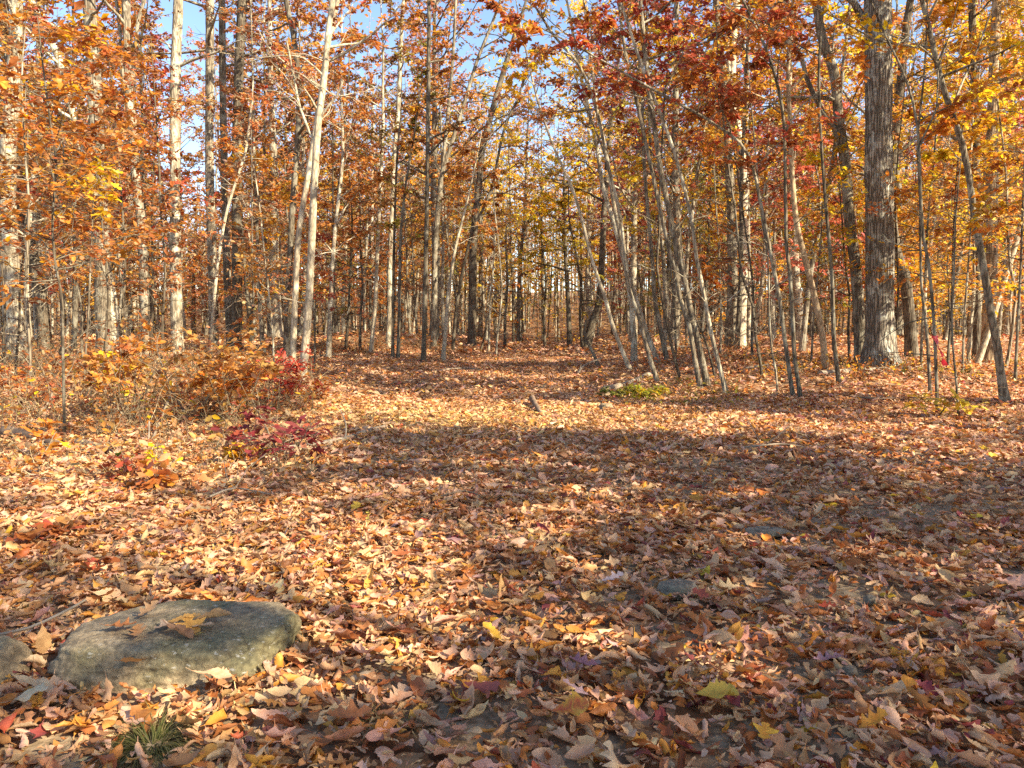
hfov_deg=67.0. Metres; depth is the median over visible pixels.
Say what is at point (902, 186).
slender tree
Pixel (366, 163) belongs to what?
slender tree
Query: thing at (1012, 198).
slender tree
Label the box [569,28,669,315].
tall tree
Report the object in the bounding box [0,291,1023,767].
ground
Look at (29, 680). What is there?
fallen leaf
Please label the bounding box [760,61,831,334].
slender tree
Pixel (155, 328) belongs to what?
slender tree
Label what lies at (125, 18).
forked tree
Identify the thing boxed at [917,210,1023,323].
understory tree
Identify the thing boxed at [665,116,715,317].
slender tree
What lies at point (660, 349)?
fallen log
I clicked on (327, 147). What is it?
sapling
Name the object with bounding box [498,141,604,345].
slender tree
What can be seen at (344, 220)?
slender tree
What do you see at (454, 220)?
tall tree
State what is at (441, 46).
slender tree
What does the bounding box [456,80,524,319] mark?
slender tree
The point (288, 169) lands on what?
slender tree
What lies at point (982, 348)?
leaning tree
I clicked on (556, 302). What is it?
woods
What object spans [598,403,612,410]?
stone
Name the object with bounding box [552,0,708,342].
tall tree
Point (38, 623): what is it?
fallen branch
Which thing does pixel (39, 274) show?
understory tree
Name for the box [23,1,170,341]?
tall tree
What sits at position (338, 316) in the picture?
slender tree
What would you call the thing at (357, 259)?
slender tree
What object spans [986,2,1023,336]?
slender tree
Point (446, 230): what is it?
slender tree
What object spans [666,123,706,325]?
slender tree
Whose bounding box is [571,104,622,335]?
slender tree
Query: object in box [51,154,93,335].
slender tree
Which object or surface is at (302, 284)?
understory tree
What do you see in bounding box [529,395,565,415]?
fallen branch
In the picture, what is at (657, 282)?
understory tree
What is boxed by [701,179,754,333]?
slender tree
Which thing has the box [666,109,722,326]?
slender tree
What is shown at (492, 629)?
fallen leaf
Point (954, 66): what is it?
sapling
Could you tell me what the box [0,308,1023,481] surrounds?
brush
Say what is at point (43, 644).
fallen leaf
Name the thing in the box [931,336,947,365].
ribbon
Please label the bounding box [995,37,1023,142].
shade tree
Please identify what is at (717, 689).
fallen leaf
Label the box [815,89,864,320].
slender tree
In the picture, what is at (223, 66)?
tall tree
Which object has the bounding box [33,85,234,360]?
sapling
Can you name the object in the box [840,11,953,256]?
tall tree
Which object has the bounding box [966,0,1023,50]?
shade tree
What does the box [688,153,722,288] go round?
slender tree
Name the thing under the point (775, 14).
slender tree
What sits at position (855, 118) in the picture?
slender tree
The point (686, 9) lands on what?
slender tree
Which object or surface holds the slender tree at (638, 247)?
on the ground
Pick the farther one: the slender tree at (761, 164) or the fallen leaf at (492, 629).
the slender tree at (761, 164)
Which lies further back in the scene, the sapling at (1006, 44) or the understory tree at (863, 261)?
the understory tree at (863, 261)
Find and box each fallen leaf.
[1,682,47,702]
[5,669,52,691]
[33,620,51,652]
[99,617,136,626]
[116,657,141,661]
[127,623,146,635]
[138,600,159,615]
[154,619,177,627]
[163,620,193,637]
[167,613,200,622]
[174,615,205,633]
[185,667,231,678]
[189,622,213,626]
[196,608,231,618]
[321,698,371,717]
[483,622,502,639]
[498,574,503,598]
[547,690,588,715]
[563,678,590,695]
[566,651,596,665]
[602,571,622,580]
[691,677,738,698]
[692,585,708,599]
[735,624,743,639]
[753,722,778,740]
[809,651,843,659]
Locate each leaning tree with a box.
[477,0,855,396]
[490,0,639,369]
[516,0,661,382]
[529,0,660,362]
[553,0,749,395]
[560,0,794,387]
[584,0,744,388]
[585,0,686,362]
[693,0,848,369]
[802,0,1023,402]
[969,22,1023,364]
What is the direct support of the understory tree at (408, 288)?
on the ground
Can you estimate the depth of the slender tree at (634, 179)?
28.31 m
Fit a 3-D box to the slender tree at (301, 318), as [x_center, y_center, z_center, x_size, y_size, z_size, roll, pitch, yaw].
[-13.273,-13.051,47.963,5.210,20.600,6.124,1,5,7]
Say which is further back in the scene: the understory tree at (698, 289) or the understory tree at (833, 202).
the understory tree at (698, 289)
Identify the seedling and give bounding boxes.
[5,519,86,543]
[20,418,70,458]
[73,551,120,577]
[99,448,145,480]
[126,452,178,490]
[137,443,182,463]
[221,442,271,461]
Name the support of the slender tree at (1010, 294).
on the ground
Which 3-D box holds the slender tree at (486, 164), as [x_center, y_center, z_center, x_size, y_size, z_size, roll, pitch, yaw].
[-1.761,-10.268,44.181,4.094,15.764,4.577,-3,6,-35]
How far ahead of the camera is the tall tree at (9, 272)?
23.56 m
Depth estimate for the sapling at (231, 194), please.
24.67 m
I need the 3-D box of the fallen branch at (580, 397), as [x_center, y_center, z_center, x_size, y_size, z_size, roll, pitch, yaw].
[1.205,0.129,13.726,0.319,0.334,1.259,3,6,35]
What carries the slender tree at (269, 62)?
on the ground
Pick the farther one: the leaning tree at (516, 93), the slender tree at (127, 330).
the slender tree at (127, 330)
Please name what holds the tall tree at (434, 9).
on the ground
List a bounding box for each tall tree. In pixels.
[0,0,61,331]
[0,0,100,361]
[0,1,101,350]
[0,9,75,179]
[0,45,83,282]
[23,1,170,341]
[30,112,90,333]
[33,44,113,333]
[58,0,122,350]
[102,47,202,300]
[119,66,245,316]
[130,0,249,349]
[131,0,262,353]
[156,0,380,337]
[156,26,278,300]
[190,0,299,350]
[203,0,303,346]
[218,0,331,308]
[330,0,551,339]
[383,25,491,333]
[446,0,550,345]
[480,51,579,341]
[528,0,654,326]
[531,75,644,329]
[544,4,647,346]
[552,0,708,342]
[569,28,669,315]
[585,0,800,346]
[624,0,855,270]
[661,0,816,346]
[697,0,863,342]
[700,0,776,346]
[712,0,864,361]
[760,35,862,335]
[766,0,1019,308]
[813,0,950,334]
[823,0,985,356]
[831,100,864,331]
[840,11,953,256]
[893,0,1022,360]
[898,0,1023,337]
[911,51,1022,331]
[913,0,1023,363]
[929,4,1023,334]
[941,10,1023,326]
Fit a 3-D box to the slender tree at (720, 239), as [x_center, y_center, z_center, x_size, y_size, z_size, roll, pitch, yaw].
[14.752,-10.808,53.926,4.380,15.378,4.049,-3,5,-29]
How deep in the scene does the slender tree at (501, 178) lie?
52.52 m
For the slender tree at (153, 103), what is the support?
on the ground
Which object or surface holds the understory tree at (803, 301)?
on the ground
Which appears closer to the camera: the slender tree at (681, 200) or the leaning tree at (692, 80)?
the leaning tree at (692, 80)
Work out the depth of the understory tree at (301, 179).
27.84 m
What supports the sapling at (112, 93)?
on the ground
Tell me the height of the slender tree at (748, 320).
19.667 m
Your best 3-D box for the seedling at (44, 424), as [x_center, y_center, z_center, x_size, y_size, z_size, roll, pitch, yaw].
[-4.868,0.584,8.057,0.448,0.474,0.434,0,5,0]
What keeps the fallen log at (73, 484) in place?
on the ground
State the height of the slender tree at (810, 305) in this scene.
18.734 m
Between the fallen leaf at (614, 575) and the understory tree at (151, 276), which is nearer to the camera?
the fallen leaf at (614, 575)
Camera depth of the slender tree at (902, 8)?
42.77 m
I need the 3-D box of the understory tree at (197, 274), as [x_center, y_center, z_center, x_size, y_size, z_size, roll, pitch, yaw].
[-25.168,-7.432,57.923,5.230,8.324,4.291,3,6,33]
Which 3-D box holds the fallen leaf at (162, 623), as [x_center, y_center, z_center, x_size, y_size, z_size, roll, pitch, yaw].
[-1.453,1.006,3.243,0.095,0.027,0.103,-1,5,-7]
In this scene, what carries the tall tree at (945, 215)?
on the ground
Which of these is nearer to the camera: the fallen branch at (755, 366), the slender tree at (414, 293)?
the fallen branch at (755, 366)
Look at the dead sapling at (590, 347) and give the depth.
22.29 m
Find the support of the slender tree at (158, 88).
on the ground
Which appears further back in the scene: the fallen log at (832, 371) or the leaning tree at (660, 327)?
the leaning tree at (660, 327)
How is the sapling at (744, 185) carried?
on the ground
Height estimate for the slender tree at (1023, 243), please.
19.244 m
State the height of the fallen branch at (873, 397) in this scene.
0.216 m
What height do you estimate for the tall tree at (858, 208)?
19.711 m
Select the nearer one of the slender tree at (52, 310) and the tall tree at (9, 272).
the tall tree at (9, 272)
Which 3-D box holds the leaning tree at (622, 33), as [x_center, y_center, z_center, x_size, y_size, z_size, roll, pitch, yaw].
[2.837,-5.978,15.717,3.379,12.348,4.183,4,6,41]
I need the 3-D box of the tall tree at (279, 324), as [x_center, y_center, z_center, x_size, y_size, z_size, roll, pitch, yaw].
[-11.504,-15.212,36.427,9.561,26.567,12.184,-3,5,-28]
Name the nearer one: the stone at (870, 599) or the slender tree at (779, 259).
the stone at (870, 599)
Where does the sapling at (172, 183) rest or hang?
on the ground
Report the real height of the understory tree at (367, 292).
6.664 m
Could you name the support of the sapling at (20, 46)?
on the ground
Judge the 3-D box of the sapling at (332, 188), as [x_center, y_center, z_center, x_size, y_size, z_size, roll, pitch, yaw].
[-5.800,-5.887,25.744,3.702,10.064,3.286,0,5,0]
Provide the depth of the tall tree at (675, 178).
29.48 m
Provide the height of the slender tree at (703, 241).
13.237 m
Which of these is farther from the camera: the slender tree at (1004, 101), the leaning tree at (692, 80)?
the slender tree at (1004, 101)
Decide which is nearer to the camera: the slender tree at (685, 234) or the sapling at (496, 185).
the sapling at (496, 185)
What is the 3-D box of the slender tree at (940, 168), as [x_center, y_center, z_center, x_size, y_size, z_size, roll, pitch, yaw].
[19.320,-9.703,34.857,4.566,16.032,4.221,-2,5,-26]
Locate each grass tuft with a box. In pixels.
[79,692,219,767]
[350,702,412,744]
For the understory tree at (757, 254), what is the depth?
36.12 m
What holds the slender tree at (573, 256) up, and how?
on the ground
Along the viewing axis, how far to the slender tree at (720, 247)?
52.82 m
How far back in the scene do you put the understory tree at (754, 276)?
43.30 m
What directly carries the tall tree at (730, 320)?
on the ground
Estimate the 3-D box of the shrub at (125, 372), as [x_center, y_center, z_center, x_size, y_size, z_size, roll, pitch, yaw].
[-5.443,-0.086,10.938,1.897,1.224,1.619,3,5,31]
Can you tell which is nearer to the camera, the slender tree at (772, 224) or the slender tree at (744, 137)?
the slender tree at (744, 137)
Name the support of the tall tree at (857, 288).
on the ground
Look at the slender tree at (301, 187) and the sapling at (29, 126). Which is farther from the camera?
the slender tree at (301, 187)
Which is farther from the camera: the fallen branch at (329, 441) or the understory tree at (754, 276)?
the understory tree at (754, 276)
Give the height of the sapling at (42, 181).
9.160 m
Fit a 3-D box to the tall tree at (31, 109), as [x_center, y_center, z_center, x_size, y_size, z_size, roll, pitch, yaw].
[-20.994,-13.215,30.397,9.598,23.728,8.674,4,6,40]
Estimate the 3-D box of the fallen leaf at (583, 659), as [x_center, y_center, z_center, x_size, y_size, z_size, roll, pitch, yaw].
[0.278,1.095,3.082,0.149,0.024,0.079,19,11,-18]
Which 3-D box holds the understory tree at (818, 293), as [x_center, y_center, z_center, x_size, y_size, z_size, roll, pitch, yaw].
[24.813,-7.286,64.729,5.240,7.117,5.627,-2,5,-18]
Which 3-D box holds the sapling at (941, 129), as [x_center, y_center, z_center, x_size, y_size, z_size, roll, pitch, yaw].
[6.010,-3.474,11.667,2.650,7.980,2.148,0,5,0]
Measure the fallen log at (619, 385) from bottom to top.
0.258 m
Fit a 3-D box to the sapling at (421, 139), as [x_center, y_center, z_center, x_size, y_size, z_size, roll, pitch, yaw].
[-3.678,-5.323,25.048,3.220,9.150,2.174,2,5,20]
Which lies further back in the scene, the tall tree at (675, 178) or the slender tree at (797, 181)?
the slender tree at (797, 181)
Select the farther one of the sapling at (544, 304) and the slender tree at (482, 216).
the slender tree at (482, 216)
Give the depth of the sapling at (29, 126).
15.44 m
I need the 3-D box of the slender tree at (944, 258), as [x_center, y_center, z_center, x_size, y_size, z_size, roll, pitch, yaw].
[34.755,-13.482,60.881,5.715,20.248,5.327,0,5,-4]
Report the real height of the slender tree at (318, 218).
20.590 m
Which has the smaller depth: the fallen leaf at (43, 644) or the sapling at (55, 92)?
the fallen leaf at (43, 644)
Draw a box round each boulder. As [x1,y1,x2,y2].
[0,635,32,683]
[46,599,307,690]
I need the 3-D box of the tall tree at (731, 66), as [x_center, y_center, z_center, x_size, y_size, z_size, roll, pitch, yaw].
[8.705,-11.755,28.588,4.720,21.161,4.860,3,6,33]
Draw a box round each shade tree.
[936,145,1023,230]
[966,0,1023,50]
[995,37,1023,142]
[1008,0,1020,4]
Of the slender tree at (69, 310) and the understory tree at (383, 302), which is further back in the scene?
the understory tree at (383, 302)
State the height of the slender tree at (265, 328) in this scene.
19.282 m
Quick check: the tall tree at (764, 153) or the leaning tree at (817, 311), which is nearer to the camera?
the leaning tree at (817, 311)
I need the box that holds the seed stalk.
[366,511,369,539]
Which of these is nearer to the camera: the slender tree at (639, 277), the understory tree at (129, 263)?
the understory tree at (129, 263)
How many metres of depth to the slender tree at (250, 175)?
55.63 m
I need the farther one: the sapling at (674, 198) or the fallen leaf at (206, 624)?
the sapling at (674, 198)
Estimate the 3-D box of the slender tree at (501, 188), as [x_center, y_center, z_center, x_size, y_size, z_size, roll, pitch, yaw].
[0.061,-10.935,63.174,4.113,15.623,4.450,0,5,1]
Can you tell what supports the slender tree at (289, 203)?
on the ground
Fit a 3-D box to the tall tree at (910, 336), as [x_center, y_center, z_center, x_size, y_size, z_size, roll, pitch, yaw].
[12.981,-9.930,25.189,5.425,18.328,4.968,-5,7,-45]
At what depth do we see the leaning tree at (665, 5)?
16.05 m
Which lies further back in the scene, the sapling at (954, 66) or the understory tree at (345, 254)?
the understory tree at (345, 254)
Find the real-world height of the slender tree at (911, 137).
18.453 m
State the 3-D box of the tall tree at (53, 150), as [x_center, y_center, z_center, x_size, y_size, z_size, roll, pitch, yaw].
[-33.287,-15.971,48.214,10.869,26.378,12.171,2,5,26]
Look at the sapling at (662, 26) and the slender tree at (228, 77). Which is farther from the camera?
the slender tree at (228, 77)
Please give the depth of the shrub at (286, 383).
12.67 m
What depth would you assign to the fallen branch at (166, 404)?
10.21 m
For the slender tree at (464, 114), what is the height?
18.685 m
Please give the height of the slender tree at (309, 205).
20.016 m
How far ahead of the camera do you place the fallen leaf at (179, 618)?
3.31 m
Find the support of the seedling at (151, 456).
on the ground
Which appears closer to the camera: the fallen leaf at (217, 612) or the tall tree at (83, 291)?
the fallen leaf at (217, 612)
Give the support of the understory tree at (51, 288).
on the ground
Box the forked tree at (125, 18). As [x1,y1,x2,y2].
[99,0,182,355]
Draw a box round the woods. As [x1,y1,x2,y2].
[0,0,1023,341]
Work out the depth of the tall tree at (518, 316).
56.14 m
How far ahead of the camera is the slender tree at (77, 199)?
55.25 m
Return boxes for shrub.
[0,362,66,402]
[35,333,129,395]
[45,334,186,418]
[114,311,289,421]
[202,340,268,375]
[210,398,335,464]
[225,344,312,405]
[298,373,332,398]
[595,386,626,396]
[623,383,668,397]
[902,388,988,415]
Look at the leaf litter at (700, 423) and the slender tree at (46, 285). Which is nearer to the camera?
the leaf litter at (700, 423)
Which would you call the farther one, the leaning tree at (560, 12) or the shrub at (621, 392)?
the leaning tree at (560, 12)
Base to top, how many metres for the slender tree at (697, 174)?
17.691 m
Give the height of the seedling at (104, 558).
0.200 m
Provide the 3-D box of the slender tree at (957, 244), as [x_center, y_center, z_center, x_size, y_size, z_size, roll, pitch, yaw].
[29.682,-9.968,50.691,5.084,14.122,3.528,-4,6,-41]
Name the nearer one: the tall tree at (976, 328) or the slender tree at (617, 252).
the tall tree at (976, 328)
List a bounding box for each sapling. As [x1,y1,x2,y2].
[0,0,138,363]
[0,0,159,432]
[0,1,146,359]
[0,3,151,386]
[0,12,81,369]
[0,43,208,384]
[0,89,102,382]
[12,154,151,395]
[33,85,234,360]
[41,26,232,350]
[47,93,142,345]
[67,19,223,366]
[195,77,274,352]
[198,92,298,354]
[218,133,305,361]
[276,54,391,349]
[280,190,338,368]
[294,113,397,349]
[300,130,400,351]
[354,73,431,358]
[363,66,454,358]
[437,47,552,349]
[467,190,516,351]
[474,168,518,353]
[477,217,542,345]
[480,264,542,349]
[510,188,579,345]
[539,158,608,346]
[583,320,600,366]
[610,103,715,354]
[614,1,725,377]
[647,201,739,377]
[669,115,797,352]
[678,45,797,359]
[679,2,796,376]
[701,8,817,390]
[777,76,892,359]
[788,136,883,362]
[794,2,1015,366]
[815,40,1010,339]
[848,0,1023,411]
[859,143,1023,370]
[863,31,1023,368]
[878,0,997,395]
[894,146,1023,414]
[908,39,1023,379]
[933,63,1010,362]
[946,40,1023,367]
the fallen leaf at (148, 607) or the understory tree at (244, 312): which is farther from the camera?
the understory tree at (244, 312)
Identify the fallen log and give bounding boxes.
[0,426,60,444]
[0,476,108,492]
[74,438,115,455]
[601,372,651,390]
[658,345,711,351]
[817,354,917,375]
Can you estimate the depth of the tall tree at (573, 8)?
53.20 m
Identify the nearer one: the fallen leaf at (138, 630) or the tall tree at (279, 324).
the fallen leaf at (138, 630)
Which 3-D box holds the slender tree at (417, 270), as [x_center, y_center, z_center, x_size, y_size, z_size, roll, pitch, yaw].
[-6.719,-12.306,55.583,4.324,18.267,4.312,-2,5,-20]
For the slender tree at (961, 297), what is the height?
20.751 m
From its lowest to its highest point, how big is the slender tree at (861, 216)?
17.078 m
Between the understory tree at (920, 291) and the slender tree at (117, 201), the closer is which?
the slender tree at (117, 201)
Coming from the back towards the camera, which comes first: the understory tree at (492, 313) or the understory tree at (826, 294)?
the understory tree at (492, 313)
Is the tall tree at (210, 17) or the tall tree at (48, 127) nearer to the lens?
the tall tree at (210, 17)
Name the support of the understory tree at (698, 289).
on the ground
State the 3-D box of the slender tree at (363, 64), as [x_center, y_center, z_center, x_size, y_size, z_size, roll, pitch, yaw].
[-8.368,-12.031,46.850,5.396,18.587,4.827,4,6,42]
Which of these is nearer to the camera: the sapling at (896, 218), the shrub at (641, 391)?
the shrub at (641, 391)
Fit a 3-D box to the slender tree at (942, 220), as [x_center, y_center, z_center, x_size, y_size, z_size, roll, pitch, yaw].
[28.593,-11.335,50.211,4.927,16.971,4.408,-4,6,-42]
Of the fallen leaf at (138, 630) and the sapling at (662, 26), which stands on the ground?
the sapling at (662, 26)
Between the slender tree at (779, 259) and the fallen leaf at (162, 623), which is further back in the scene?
the slender tree at (779, 259)
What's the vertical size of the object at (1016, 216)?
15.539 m
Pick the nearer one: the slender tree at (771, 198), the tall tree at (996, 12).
the tall tree at (996, 12)
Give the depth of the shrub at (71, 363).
13.25 m
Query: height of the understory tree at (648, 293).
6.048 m
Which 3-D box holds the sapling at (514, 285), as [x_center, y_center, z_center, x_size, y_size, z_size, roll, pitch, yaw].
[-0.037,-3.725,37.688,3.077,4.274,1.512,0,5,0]
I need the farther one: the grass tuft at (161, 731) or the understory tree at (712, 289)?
the understory tree at (712, 289)
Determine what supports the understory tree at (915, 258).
on the ground
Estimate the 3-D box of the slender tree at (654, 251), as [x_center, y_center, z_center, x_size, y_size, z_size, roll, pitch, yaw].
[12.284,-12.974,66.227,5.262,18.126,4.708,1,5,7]
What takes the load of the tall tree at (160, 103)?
on the ground
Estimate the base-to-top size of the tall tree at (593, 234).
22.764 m
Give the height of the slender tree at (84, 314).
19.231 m
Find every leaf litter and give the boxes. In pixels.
[0,329,1023,397]
[0,384,1023,496]
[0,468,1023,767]
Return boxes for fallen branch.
[0,599,85,634]
[37,382,68,417]
[148,421,149,438]
[152,383,176,440]
[209,453,269,497]
[278,410,387,451]
[308,350,347,358]
[439,364,481,370]
[440,463,482,496]
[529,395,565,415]
[559,382,592,401]
[577,354,602,373]
[744,415,803,447]
[745,356,790,368]
[849,388,895,398]
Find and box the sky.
[0,0,1023,291]
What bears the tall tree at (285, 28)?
on the ground
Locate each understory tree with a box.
[0,222,62,297]
[18,201,82,326]
[48,238,93,327]
[66,232,161,315]
[78,225,168,331]
[80,222,139,303]
[86,252,138,308]
[119,249,185,332]
[151,229,207,326]
[187,244,223,330]
[200,216,266,323]
[216,144,344,334]
[218,269,266,334]
[231,260,270,330]
[280,249,347,334]
[283,194,373,336]
[299,227,356,332]
[324,261,386,331]
[346,255,396,328]
[360,190,448,332]
[366,242,419,330]
[476,264,515,326]
[593,258,625,334]
[616,235,684,334]
[637,258,672,315]
[681,221,727,334]
[682,246,714,308]
[688,254,721,331]
[713,217,788,327]
[723,176,817,338]
[763,101,915,350]
[766,259,836,333]
[782,252,839,309]
[785,266,843,332]
[801,250,851,334]
[811,215,923,314]
[816,193,918,305]
[834,186,950,331]
[894,220,944,327]
[901,184,1008,344]
[913,255,961,333]
[914,251,936,310]
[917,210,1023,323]
[919,222,1015,331]
[920,251,981,334]
[999,213,1023,310]
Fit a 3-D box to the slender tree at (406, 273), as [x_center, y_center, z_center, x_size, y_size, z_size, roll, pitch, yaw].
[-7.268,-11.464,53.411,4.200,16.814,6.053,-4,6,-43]
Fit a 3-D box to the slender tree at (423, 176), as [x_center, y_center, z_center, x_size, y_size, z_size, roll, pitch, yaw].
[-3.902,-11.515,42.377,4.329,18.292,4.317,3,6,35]
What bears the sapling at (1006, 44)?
on the ground
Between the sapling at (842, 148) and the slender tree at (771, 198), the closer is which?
the sapling at (842, 148)
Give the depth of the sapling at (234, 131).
23.11 m
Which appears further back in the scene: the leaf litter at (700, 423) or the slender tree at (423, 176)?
the slender tree at (423, 176)
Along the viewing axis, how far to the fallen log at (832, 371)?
17.48 m
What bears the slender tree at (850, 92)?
on the ground
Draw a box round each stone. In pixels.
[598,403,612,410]
[657,579,697,600]
[745,526,789,537]
[841,665,857,676]
[863,594,877,605]
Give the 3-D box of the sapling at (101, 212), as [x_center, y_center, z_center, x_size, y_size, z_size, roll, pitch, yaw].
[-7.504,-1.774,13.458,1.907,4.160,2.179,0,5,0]
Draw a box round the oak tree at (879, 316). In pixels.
[824,0,902,366]
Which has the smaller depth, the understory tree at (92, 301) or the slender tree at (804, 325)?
the slender tree at (804, 325)
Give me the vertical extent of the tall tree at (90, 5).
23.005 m
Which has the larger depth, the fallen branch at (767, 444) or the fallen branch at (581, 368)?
the fallen branch at (581, 368)
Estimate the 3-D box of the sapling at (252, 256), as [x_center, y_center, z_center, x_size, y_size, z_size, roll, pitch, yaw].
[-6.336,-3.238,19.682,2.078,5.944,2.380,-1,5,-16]
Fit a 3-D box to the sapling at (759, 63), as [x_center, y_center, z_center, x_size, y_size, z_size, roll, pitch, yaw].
[4.591,-3.250,14.259,2.439,7.043,1.638,0,5,0]
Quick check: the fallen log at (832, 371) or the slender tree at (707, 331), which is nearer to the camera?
the fallen log at (832, 371)
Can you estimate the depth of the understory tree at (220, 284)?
48.21 m
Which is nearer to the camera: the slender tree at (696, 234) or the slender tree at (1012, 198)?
the slender tree at (1012, 198)
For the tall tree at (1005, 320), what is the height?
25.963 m
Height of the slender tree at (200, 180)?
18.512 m
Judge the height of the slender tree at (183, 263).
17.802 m
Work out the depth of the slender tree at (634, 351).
22.33 m
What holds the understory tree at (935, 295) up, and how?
on the ground
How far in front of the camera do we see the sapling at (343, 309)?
27.69 m
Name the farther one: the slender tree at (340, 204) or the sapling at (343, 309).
the slender tree at (340, 204)
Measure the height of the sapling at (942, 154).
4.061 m
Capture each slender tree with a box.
[0,0,56,246]
[0,0,86,354]
[0,0,122,351]
[4,0,136,350]
[18,62,91,336]
[18,80,71,311]
[24,1,92,322]
[26,99,66,334]
[42,206,90,333]
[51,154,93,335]
[52,70,130,309]
[61,142,127,333]
[64,99,121,286]
[78,4,162,319]
[78,124,108,330]
[81,0,169,335]
[81,0,204,340]
[83,73,149,313]
[97,8,167,334]
[101,2,202,337]
[103,0,204,342]
[121,178,148,327]
[124,96,188,332]
[181,39,245,334]
[196,31,287,337]
[198,39,287,336]
[199,0,294,340]
[206,0,308,352]
[214,1,308,336]
[221,0,364,371]
[221,67,285,322]
[230,80,284,334]
[231,0,339,356]
[240,0,406,383]
[246,4,337,335]
[247,0,348,334]
[260,62,316,334]
[264,152,310,322]
[266,54,308,310]
[271,0,392,358]
[275,72,328,333]
[279,47,357,333]
[279,111,329,296]
[283,0,391,334]
[290,166,322,329]
[301,91,368,332]
[314,125,364,324]
[316,67,392,333]
[316,138,356,332]
[326,121,372,332]
[336,36,414,332]
[337,74,398,329]
[344,0,419,352]
[353,0,441,348]
[354,150,388,329]
[375,113,451,333]
[376,91,441,333]
[385,0,520,349]
[395,78,445,334]
[399,0,490,361]
[402,23,491,344]
[402,38,471,334]
[402,115,453,311]
[407,5,486,337]
[422,124,485,334]
[423,197,467,319]
[424,122,502,360]
[440,146,484,334]
[446,71,518,325]
[454,103,491,299]
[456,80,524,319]
[469,84,535,340]
[488,150,535,315]
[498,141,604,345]
[519,0,649,362]
[553,71,624,338]
[556,127,611,338]
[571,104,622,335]
[589,8,665,333]
[590,77,661,323]
[603,2,715,345]
[606,160,642,335]
[616,145,661,328]
[618,0,709,319]
[624,104,669,334]
[627,133,682,317]
[638,0,756,344]
[644,0,712,326]
[654,42,760,338]
[663,93,726,324]
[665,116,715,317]
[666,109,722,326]
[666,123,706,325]
[677,0,833,396]
[679,0,831,347]
[679,45,752,335]
[681,0,828,344]
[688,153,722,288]
[689,4,783,319]
[690,121,755,332]
[693,126,750,325]
[695,4,815,342]
[699,129,737,333]
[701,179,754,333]
[707,67,771,277]
[735,0,816,334]
[735,0,863,383]
[735,88,784,275]
[737,63,804,334]
[749,3,815,337]
[751,108,810,324]
[756,3,925,350]
[756,158,809,333]
[757,0,863,336]
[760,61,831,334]
[761,92,820,275]
[777,133,821,333]
[779,10,860,338]
[779,144,837,319]
[803,92,841,333]
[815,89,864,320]
[824,52,901,245]
[827,2,905,292]
[838,128,915,313]
[843,95,901,319]
[857,84,911,260]
[892,0,1002,340]
[897,0,1023,330]
[899,127,935,335]
[903,82,945,307]
[903,106,952,334]
[906,82,957,333]
[913,0,1013,341]
[915,0,1023,348]
[915,80,969,324]
[935,12,1023,318]
[935,132,985,334]
[937,211,967,334]
[947,65,1019,261]
[948,92,981,334]
[967,117,1023,317]
[982,18,1023,213]
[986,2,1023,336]
[998,128,1023,333]
[1000,149,1021,290]
[1001,165,1023,300]
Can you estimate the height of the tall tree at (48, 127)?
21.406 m
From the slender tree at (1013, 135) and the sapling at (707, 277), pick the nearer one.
the sapling at (707, 277)
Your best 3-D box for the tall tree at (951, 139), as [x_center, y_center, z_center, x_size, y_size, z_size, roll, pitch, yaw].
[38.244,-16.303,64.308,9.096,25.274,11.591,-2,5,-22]
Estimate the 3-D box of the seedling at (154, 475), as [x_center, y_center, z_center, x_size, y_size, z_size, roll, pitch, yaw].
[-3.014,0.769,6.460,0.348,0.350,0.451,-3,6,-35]
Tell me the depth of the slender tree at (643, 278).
54.80 m
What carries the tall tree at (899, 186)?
on the ground
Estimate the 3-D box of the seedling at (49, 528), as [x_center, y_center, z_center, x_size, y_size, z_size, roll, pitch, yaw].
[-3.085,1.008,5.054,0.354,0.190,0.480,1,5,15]
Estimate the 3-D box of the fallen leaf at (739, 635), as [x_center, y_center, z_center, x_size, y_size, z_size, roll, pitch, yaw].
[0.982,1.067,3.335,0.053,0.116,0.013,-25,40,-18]
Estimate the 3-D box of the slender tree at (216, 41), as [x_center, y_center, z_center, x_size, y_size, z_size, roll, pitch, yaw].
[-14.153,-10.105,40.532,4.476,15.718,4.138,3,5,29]
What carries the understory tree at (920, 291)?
on the ground
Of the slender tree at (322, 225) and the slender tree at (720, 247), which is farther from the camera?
the slender tree at (322, 225)
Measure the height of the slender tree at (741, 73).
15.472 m
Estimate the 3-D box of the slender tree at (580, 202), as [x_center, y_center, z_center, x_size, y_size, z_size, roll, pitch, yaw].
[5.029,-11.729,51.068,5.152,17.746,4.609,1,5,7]
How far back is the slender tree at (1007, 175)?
44.96 m
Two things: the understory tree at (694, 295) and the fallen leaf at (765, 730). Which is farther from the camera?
the understory tree at (694, 295)
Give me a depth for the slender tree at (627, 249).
51.59 m
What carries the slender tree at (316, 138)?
on the ground
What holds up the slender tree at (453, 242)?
on the ground
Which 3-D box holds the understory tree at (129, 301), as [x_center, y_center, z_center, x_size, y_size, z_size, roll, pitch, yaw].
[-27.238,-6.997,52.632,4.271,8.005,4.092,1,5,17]

